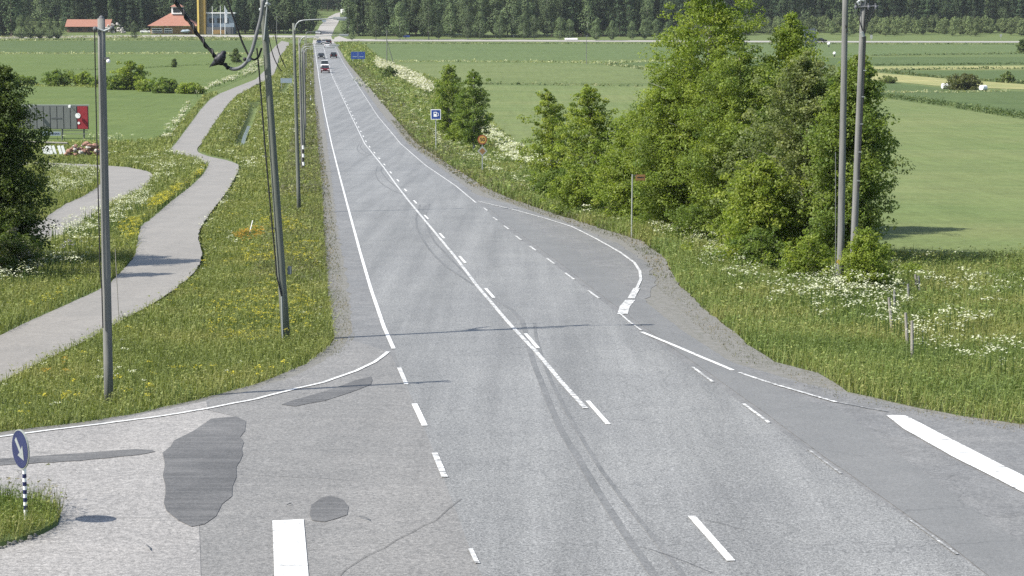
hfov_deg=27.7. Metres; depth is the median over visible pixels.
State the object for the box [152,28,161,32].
window frame
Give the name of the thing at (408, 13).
birch tree
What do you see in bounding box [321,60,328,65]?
car
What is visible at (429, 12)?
pine tree
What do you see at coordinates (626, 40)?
crossing road
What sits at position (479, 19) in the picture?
birch tree
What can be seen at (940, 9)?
spruce tree
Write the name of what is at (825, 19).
young birch tree
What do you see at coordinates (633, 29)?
birch tree
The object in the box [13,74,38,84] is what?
field bush
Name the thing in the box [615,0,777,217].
birch tree
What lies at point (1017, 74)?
field
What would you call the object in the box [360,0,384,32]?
birch tree
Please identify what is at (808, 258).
willow shrub
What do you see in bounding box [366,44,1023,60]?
field
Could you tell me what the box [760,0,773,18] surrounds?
pine tree
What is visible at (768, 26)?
young birch tree
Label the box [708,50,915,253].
birch tree
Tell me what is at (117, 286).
marker stick
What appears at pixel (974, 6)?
spruce tree
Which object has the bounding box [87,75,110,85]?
field bush
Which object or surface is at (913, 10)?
spruce tree
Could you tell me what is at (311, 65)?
dry grass
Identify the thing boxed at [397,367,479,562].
road lane dashes
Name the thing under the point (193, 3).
pine tree
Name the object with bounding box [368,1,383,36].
birch tree
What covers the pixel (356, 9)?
birch tree
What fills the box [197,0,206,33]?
pylon sign
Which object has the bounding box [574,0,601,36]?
birch tree
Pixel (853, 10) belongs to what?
birch tree
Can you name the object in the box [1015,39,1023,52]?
field bush
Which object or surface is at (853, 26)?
young birch tree
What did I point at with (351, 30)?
birch tree
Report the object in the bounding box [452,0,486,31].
birch tree
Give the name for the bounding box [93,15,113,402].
utility pole
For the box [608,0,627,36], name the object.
spruce tree
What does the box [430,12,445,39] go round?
birch tree
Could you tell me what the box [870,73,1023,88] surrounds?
field
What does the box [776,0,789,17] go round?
pine tree
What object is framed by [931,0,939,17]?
spruce tree
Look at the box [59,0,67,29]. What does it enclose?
spruce tree
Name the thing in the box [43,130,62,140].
name board
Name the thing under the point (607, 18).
spruce tree
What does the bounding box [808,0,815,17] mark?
spruce tree
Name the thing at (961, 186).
field
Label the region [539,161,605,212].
willow shrub
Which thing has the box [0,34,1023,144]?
field margin grass
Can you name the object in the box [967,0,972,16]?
spruce tree
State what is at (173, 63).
young spruce
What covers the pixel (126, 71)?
field bush
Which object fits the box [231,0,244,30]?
pine tree
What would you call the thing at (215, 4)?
pine tree
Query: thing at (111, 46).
field
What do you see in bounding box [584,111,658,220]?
alder tree
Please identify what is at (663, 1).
spruce tree
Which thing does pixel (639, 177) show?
road name sign
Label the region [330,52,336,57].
car
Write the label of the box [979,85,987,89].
hay bale
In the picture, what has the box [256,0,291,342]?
utility pole
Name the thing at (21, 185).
rowan tree
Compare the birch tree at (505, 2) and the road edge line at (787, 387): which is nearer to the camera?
the road edge line at (787, 387)
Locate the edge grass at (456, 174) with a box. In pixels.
[296,105,1023,429]
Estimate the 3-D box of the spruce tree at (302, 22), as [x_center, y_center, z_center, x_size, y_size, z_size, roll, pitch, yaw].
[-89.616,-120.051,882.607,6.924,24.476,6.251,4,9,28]
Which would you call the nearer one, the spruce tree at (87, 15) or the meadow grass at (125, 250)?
the meadow grass at (125, 250)
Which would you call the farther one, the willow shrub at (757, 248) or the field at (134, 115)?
the field at (134, 115)
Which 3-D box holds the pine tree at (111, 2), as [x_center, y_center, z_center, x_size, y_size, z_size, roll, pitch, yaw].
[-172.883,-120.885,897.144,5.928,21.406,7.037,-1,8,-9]
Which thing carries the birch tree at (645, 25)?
on the ground at (518, 39)
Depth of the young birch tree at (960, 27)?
860.66 m
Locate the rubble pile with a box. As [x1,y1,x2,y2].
[64,141,99,155]
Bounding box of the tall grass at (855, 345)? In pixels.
[335,41,1023,423]
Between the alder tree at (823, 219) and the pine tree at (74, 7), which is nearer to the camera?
the alder tree at (823, 219)
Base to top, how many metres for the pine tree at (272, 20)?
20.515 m
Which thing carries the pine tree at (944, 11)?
on the ground at (518, 39)
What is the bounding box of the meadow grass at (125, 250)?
[0,90,217,334]
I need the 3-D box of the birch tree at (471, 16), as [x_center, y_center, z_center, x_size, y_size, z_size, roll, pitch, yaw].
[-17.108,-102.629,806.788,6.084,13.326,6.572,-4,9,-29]
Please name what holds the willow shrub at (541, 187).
on the ground at (518, 39)
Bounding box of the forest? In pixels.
[0,0,1023,35]
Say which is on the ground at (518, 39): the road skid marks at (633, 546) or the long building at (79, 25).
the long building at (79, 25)
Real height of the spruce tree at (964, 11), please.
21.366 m
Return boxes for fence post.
[888,297,892,331]
[893,290,895,309]
[904,313,908,350]
[911,321,913,356]
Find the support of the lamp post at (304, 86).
on the ground at (518, 39)
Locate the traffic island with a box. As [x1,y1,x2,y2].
[0,497,60,545]
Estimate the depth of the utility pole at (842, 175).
65.17 m
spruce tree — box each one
[0,1,8,35]
[5,0,18,35]
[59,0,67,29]
[62,0,73,28]
[80,0,93,18]
[89,0,99,18]
[106,2,117,27]
[116,0,126,29]
[123,0,139,30]
[138,0,146,30]
[236,0,242,30]
[239,0,250,33]
[267,0,276,32]
[296,4,306,32]
[341,2,354,33]
[357,0,367,35]
[381,0,393,35]
[556,0,570,35]
[592,0,600,33]
[593,0,607,35]
[593,0,610,35]
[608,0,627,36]
[619,0,639,34]
[656,0,666,27]
[657,0,666,35]
[673,0,686,32]
[770,0,779,18]
[771,0,779,21]
[789,0,796,16]
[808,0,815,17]
[813,0,824,22]
[867,0,874,24]
[873,0,883,17]
[889,0,901,18]
[898,0,910,20]
[907,0,918,19]
[916,0,924,19]
[921,0,932,27]
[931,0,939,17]
[938,0,943,18]
[947,0,954,21]
[959,0,970,21]
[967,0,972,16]
[969,0,979,23]
[978,0,985,17]
[986,0,996,21]
[993,0,998,25]
[1005,0,1017,26]
[1013,0,1023,17]
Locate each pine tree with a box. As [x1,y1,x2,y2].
[0,0,9,35]
[0,0,20,35]
[68,0,83,18]
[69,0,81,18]
[83,0,104,18]
[96,0,113,17]
[105,0,117,23]
[115,0,127,26]
[123,0,136,30]
[132,0,149,30]
[141,0,153,28]
[155,0,172,18]
[162,0,173,14]
[178,0,187,14]
[184,0,196,21]
[209,0,221,11]
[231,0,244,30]
[244,0,259,33]
[266,0,282,29]
[288,0,298,28]
[292,0,307,33]
[300,0,322,33]
[386,0,405,36]
[420,0,434,30]
[431,0,446,32]
[545,0,556,36]
[564,0,581,36]
[572,0,588,35]
[603,0,617,35]
[635,0,644,35]
[662,0,679,35]
[744,0,757,16]
[751,0,764,14]
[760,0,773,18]
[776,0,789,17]
[819,0,836,21]
[881,0,893,16]
[940,0,951,19]
[949,0,961,21]
[950,0,965,17]
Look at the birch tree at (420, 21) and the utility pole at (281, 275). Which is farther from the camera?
the birch tree at (420, 21)
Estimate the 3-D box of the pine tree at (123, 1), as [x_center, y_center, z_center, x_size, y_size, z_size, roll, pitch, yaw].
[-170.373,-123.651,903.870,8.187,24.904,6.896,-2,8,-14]
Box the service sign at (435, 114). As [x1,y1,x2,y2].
[431,109,440,148]
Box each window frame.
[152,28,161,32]
[164,28,171,32]
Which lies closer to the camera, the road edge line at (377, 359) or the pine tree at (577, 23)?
the road edge line at (377, 359)
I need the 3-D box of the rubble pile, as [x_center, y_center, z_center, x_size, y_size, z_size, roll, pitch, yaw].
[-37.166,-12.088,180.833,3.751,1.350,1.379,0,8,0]
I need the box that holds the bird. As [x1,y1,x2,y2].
[209,51,226,66]
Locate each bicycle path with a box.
[0,143,238,380]
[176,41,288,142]
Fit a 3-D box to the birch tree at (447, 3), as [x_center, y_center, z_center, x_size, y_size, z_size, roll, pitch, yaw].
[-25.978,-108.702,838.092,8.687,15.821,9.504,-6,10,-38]
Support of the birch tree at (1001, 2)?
on the ground at (518, 39)
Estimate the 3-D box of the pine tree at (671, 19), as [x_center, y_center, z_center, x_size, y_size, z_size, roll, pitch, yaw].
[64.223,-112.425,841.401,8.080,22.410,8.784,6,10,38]
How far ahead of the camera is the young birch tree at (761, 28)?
867.82 m
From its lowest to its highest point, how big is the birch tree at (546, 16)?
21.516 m
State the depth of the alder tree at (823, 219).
73.78 m
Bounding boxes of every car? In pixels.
[318,53,324,58]
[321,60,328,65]
[321,65,329,72]
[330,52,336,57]
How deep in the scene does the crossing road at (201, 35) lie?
852.57 m
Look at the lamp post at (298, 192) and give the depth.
104.88 m
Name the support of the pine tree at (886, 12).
on the ground at (518, 39)
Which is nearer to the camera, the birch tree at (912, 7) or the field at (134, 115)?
the field at (134, 115)
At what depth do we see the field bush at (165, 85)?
367.99 m
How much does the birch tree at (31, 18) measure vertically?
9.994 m
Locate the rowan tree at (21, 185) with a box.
[0,62,59,255]
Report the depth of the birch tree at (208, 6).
924.82 m
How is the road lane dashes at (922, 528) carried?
on the road at (996, 501)
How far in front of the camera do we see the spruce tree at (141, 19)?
894.85 m
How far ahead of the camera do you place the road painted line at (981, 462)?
37.42 m
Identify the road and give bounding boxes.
[0,35,321,37]
[0,43,1023,575]
[0,401,233,575]
[26,163,151,242]
[200,340,481,575]
[312,12,339,44]
[314,44,987,575]
[321,39,1018,42]
[334,36,346,41]
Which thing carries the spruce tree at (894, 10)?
on the ground at (518, 39)
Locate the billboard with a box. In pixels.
[19,105,88,138]
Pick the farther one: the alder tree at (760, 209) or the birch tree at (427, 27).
the birch tree at (427, 27)
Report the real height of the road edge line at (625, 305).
0.127 m
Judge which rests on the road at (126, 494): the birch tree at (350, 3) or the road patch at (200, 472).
the road patch at (200, 472)
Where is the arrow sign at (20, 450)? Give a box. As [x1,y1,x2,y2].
[12,429,29,519]
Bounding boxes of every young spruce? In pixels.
[170,59,177,66]
[228,48,241,62]
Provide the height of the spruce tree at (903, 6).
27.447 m
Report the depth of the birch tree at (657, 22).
806.54 m
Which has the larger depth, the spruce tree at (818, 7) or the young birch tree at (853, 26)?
the spruce tree at (818, 7)
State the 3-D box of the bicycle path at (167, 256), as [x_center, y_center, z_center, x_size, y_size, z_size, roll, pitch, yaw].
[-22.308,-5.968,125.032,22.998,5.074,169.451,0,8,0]
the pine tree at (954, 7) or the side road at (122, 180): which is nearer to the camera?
the side road at (122, 180)
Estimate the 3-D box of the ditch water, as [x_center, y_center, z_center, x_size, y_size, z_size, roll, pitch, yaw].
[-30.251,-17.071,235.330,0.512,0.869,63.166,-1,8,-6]
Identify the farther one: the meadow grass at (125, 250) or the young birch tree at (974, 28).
the young birch tree at (974, 28)
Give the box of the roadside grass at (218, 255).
[0,42,340,431]
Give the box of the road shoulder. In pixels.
[0,44,1023,434]
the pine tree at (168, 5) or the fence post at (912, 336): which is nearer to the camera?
the fence post at (912, 336)
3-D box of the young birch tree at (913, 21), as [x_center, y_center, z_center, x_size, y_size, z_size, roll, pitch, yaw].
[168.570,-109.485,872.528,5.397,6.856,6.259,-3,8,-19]
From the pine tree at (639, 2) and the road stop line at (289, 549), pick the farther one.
the pine tree at (639, 2)
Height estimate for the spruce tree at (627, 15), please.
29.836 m
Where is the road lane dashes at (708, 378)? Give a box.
[484,208,769,421]
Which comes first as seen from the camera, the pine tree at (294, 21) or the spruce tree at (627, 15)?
the spruce tree at (627, 15)
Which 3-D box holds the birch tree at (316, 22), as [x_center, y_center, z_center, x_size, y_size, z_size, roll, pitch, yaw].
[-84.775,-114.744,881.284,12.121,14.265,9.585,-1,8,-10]
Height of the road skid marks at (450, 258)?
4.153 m
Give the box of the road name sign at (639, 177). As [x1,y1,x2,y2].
[631,174,644,235]
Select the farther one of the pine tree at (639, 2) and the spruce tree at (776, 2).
the spruce tree at (776, 2)
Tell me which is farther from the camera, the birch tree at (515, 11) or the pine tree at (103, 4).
the pine tree at (103, 4)
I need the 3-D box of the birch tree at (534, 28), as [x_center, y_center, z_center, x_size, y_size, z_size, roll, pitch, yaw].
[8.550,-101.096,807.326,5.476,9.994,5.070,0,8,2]
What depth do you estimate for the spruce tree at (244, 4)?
873.85 m
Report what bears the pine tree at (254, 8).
on the ground at (518, 39)
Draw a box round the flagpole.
[224,6,226,34]
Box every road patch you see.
[0,449,154,464]
[163,416,245,526]
[282,377,371,405]
[310,496,348,521]
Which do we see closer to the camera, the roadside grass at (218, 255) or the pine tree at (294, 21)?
the roadside grass at (218, 255)
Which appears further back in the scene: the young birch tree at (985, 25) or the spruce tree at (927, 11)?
the spruce tree at (927, 11)
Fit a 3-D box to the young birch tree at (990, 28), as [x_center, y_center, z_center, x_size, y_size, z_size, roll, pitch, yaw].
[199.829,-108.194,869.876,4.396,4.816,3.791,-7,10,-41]
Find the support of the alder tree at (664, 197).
on the ground at (518, 39)
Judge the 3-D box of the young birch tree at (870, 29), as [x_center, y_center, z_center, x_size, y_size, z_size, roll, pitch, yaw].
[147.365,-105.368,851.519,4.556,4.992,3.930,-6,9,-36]
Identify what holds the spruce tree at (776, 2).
on the ground at (518, 39)
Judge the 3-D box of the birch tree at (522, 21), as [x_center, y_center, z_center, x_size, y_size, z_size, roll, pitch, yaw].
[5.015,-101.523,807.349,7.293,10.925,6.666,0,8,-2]
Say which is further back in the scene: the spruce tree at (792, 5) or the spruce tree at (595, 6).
the spruce tree at (792, 5)
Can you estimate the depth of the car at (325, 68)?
486.47 m
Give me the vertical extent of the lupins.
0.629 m
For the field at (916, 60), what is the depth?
594.68 m
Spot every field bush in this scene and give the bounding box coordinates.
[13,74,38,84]
[39,68,78,85]
[70,71,92,85]
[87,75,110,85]
[98,74,130,89]
[109,60,150,89]
[133,78,155,91]
[146,76,179,92]
[174,82,206,93]
[876,75,897,82]
[942,73,983,89]
[995,71,1015,82]
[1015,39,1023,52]
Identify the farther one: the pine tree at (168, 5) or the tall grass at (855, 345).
the pine tree at (168, 5)
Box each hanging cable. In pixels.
[174,0,264,70]
[226,0,262,61]
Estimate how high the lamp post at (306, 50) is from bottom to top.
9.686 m
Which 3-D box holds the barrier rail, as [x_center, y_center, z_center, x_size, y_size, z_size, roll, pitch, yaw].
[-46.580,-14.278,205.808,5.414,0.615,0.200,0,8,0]
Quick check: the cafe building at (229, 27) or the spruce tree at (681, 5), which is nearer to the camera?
the spruce tree at (681, 5)
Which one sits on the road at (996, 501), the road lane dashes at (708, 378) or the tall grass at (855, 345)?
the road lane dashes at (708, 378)
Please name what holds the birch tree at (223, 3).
on the ground at (518, 39)
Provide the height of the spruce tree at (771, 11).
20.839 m
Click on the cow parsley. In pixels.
(418, 80)
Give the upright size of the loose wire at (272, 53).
1.138 m
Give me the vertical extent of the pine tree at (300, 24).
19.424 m
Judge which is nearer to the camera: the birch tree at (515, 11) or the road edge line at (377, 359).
the road edge line at (377, 359)
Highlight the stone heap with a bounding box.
[105,23,125,32]
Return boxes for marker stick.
[115,249,118,318]
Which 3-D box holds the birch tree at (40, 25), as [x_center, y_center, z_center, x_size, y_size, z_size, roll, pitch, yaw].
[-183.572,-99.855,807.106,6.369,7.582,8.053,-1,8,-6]
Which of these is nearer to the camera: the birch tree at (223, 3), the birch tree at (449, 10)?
the birch tree at (449, 10)
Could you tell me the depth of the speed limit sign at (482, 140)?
148.36 m
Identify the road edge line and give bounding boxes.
[0,352,388,436]
[314,46,394,347]
[341,59,476,202]
[478,201,641,287]
[617,300,634,313]
[620,314,641,329]
[628,288,639,297]
[641,332,733,369]
[738,372,837,401]
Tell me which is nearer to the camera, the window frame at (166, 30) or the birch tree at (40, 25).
the birch tree at (40, 25)
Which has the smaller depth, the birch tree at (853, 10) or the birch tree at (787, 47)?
the birch tree at (787, 47)
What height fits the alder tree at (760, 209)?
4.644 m
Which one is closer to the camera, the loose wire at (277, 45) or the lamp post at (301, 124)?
the loose wire at (277, 45)
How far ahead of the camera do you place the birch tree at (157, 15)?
922.05 m
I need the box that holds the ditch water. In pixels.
[240,126,249,144]
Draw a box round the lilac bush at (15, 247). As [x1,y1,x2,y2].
[0,224,47,275]
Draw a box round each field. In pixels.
[0,41,262,52]
[0,54,262,142]
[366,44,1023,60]
[398,63,879,83]
[457,85,1023,264]
[614,57,1023,70]
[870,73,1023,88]
[873,66,1023,69]
[875,83,1023,112]
[901,70,1023,81]
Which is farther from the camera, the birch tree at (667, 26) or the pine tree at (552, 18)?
the pine tree at (552, 18)
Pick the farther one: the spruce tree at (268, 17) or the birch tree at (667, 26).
the spruce tree at (268, 17)
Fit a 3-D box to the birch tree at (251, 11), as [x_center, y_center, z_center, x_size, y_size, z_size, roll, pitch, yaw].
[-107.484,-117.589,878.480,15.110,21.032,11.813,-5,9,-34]
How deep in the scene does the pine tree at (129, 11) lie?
906.76 m
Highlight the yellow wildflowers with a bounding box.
[19,47,319,427]
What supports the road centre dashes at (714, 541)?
on the road at (674, 442)
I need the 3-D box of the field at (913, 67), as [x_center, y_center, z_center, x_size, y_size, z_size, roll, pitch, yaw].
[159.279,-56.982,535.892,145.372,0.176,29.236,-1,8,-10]
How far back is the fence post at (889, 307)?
56.04 m
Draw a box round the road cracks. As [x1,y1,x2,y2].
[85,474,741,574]
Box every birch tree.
[10,15,27,38]
[23,15,37,38]
[31,21,44,38]
[41,17,54,38]
[49,21,65,38]
[128,20,138,38]
[150,0,161,23]
[192,0,208,21]
[206,0,213,11]
[213,0,231,11]
[241,0,267,24]
[268,0,303,33]
[268,1,294,32]
[305,2,324,32]
[339,0,357,35]
[348,25,355,39]
[351,6,366,34]
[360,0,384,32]
[362,0,389,31]
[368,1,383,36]
[387,1,411,37]
[390,0,415,33]
[406,0,421,32]
[411,5,427,36]
[418,0,440,39]
[423,64,466,133]
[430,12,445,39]
[440,0,459,36]
[442,3,461,34]
[449,69,494,148]
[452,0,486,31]
[453,0,477,37]
[461,6,474,36]
[471,11,491,37]
[473,0,490,34]
[474,0,493,32]
[484,0,507,37]
[489,0,511,32]
[493,15,508,37]
[494,0,533,37]
[506,1,525,36]
[515,88,583,189]
[516,12,532,37]
[522,2,539,34]
[529,15,540,39]
[537,0,560,36]
[547,84,626,209]
[551,0,570,31]
[553,17,565,38]
[564,19,575,37]
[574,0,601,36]
[588,19,604,38]
[604,0,625,32]
[604,20,619,38]
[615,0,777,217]
[618,0,641,31]
[628,21,637,38]
[635,20,652,38]
[636,0,656,30]
[639,0,656,33]
[649,18,661,37]
[660,22,674,38]
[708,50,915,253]
[742,11,831,188]
[757,21,765,32]
[764,19,773,33]
[795,0,815,19]
[804,0,821,22]
[820,17,827,32]
[824,0,841,22]
[827,21,835,34]
[838,0,856,19]
[848,0,867,18]
[850,20,856,33]
[866,25,875,34]
[874,18,884,33]
[880,19,889,32]
[881,22,889,35]
[889,20,897,32]
[892,0,901,18]
[907,0,919,22]
[908,19,919,32]
[919,16,929,33]
[940,20,948,33]
[958,24,964,34]
[971,18,980,32]
[971,22,979,35]
[976,0,994,18]
[980,19,988,31]
[986,24,995,32]
[992,0,1010,18]
[993,0,1012,19]
[1013,16,1019,32]
[1016,18,1023,35]
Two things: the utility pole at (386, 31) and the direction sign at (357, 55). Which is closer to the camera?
the utility pole at (386, 31)
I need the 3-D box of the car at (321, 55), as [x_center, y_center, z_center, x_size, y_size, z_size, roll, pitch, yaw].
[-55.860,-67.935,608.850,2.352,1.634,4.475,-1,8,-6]
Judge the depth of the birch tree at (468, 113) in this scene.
196.37 m
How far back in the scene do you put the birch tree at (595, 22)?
797.56 m
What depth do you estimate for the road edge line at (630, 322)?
57.51 m
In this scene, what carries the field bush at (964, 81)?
on the field at (1013, 100)
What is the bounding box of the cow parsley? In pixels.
[0,44,1023,410]
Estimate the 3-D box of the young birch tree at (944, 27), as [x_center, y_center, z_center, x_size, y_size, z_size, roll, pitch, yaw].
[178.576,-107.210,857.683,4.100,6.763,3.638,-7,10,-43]
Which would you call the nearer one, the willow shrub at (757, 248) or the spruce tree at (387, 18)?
the willow shrub at (757, 248)
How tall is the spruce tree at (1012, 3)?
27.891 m
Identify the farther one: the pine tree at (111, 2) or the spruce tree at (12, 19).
the pine tree at (111, 2)
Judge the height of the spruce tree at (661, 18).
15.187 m
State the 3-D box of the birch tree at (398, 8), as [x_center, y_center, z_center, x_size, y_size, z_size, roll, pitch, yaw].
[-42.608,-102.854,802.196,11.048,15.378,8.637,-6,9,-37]
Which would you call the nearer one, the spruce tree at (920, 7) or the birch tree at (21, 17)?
the birch tree at (21, 17)
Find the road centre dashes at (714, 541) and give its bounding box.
[332,74,734,559]
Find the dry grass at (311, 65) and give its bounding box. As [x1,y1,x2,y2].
[244,41,638,286]
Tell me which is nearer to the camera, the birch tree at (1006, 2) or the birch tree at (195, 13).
the birch tree at (195, 13)
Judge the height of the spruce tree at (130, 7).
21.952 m
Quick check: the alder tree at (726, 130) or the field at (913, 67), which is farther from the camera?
the field at (913, 67)
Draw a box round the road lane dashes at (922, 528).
[807,449,958,553]
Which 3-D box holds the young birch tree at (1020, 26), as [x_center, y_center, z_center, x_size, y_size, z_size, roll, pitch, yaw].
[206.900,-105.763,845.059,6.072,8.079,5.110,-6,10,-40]
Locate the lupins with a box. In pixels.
[60,239,74,256]
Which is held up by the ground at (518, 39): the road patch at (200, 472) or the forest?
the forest
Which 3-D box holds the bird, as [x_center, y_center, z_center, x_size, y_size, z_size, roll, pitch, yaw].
[-7.415,-5.770,52.426,0.450,0.428,0.261,0,8,0]
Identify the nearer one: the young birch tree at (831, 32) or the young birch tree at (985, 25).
the young birch tree at (831, 32)
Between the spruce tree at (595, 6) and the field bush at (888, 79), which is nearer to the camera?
the field bush at (888, 79)
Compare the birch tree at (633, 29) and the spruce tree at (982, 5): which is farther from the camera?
the spruce tree at (982, 5)
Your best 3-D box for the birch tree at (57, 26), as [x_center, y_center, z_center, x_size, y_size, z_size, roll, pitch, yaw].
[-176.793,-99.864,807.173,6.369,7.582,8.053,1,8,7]
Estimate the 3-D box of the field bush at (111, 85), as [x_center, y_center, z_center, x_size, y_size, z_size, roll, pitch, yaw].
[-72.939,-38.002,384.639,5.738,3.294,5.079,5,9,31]
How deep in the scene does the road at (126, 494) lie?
32.98 m
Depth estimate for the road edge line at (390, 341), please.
76.05 m
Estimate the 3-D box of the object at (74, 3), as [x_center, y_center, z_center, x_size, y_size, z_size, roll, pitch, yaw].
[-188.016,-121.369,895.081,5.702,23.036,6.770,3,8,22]
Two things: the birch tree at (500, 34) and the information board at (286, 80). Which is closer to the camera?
the information board at (286, 80)
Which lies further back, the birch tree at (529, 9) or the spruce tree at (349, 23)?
the spruce tree at (349, 23)
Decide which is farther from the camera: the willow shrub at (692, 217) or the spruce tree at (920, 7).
the spruce tree at (920, 7)
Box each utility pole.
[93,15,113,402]
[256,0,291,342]
[385,30,393,62]
[835,0,847,286]
[850,0,878,270]
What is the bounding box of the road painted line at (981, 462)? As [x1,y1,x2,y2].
[887,415,1023,491]
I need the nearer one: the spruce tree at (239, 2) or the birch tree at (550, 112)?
the birch tree at (550, 112)
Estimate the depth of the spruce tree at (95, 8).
895.16 m
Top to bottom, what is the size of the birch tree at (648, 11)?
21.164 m
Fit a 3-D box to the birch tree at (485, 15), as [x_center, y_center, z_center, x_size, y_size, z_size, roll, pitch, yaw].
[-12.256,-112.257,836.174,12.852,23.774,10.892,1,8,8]
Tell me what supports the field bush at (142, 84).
on the field at (134, 115)
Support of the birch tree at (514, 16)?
on the ground at (518, 39)
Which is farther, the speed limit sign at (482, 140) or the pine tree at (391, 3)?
the pine tree at (391, 3)
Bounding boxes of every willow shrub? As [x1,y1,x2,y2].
[379,65,398,77]
[436,118,472,143]
[525,167,565,197]
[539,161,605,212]
[659,203,720,240]
[712,225,788,270]
[753,228,847,282]
[833,226,902,294]
[897,262,928,275]
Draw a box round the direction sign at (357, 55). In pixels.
[351,52,364,58]
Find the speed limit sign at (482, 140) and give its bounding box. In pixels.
[478,135,486,169]
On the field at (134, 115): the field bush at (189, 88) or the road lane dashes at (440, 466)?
the field bush at (189, 88)
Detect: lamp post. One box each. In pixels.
[292,17,346,211]
[298,34,348,167]
[301,45,339,145]
[302,43,320,85]
[303,47,334,129]
[304,37,318,80]
[306,31,317,66]
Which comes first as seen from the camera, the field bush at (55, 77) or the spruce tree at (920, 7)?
the field bush at (55, 77)
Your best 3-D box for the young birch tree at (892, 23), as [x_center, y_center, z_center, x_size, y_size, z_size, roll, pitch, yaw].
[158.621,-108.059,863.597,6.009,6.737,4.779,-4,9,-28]
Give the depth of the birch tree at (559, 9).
839.31 m
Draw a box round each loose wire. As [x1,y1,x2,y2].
[268,32,281,70]
[273,24,285,66]
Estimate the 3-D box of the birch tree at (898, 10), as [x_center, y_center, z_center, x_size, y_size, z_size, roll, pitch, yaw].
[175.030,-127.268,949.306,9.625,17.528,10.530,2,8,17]
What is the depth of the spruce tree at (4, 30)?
845.11 m
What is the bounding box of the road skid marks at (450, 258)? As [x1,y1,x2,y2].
[356,144,473,284]
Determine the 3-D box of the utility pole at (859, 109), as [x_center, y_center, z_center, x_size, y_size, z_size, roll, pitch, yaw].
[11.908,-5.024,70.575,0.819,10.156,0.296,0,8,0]
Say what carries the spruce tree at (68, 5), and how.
on the ground at (518, 39)
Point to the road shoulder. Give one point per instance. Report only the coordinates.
(666, 304)
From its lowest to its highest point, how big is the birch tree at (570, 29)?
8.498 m
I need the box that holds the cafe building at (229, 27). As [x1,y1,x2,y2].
[206,12,237,33]
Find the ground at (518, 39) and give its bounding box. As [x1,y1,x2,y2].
[0,7,1023,431]
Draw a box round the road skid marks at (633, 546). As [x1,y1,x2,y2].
[487,294,685,575]
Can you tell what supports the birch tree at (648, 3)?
on the ground at (518, 39)
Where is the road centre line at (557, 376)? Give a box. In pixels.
[324,50,587,407]
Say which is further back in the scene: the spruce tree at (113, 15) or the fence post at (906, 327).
the spruce tree at (113, 15)
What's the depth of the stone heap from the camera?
878.64 m
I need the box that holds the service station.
[148,4,196,33]
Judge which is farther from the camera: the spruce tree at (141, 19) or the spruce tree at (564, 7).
the spruce tree at (141, 19)
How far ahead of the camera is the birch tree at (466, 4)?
827.02 m
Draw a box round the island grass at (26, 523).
[0,463,72,541]
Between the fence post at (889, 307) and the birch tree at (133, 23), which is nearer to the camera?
the fence post at (889, 307)
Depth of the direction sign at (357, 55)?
568.54 m
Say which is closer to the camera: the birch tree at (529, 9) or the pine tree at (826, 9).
the birch tree at (529, 9)
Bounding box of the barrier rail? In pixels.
[28,141,68,143]
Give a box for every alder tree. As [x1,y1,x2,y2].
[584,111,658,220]
[606,67,710,230]
[664,51,801,237]
[681,152,811,262]
[795,53,903,264]
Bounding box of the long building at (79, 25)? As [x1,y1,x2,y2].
[65,19,112,31]
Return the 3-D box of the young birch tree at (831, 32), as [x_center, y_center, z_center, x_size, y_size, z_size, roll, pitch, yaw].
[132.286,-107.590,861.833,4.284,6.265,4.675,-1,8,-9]
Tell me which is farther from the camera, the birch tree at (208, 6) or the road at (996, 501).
the birch tree at (208, 6)
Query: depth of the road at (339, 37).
820.19 m
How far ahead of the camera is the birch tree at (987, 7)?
948.80 m
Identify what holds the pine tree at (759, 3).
on the ground at (518, 39)
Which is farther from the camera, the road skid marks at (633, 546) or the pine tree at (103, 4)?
the pine tree at (103, 4)
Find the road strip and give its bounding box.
[485,204,1023,575]
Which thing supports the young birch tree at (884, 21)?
on the ground at (518, 39)
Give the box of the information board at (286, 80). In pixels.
[280,78,291,87]
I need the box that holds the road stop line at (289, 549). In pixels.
[272,519,307,575]
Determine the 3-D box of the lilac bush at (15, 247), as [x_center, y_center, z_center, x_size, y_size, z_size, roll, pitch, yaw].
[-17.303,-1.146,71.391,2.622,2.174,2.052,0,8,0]
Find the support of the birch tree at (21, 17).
on the ground at (518, 39)
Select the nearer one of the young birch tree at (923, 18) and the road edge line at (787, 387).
the road edge line at (787, 387)
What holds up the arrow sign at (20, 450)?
on the traffic island
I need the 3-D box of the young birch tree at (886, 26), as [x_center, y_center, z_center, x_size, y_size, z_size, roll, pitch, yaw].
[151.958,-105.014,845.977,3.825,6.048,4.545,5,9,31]
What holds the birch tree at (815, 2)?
on the ground at (518, 39)
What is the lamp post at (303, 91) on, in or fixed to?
on the ground at (518, 39)
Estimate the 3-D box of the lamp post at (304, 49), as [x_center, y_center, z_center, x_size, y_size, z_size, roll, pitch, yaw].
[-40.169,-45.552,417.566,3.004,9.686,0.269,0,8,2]

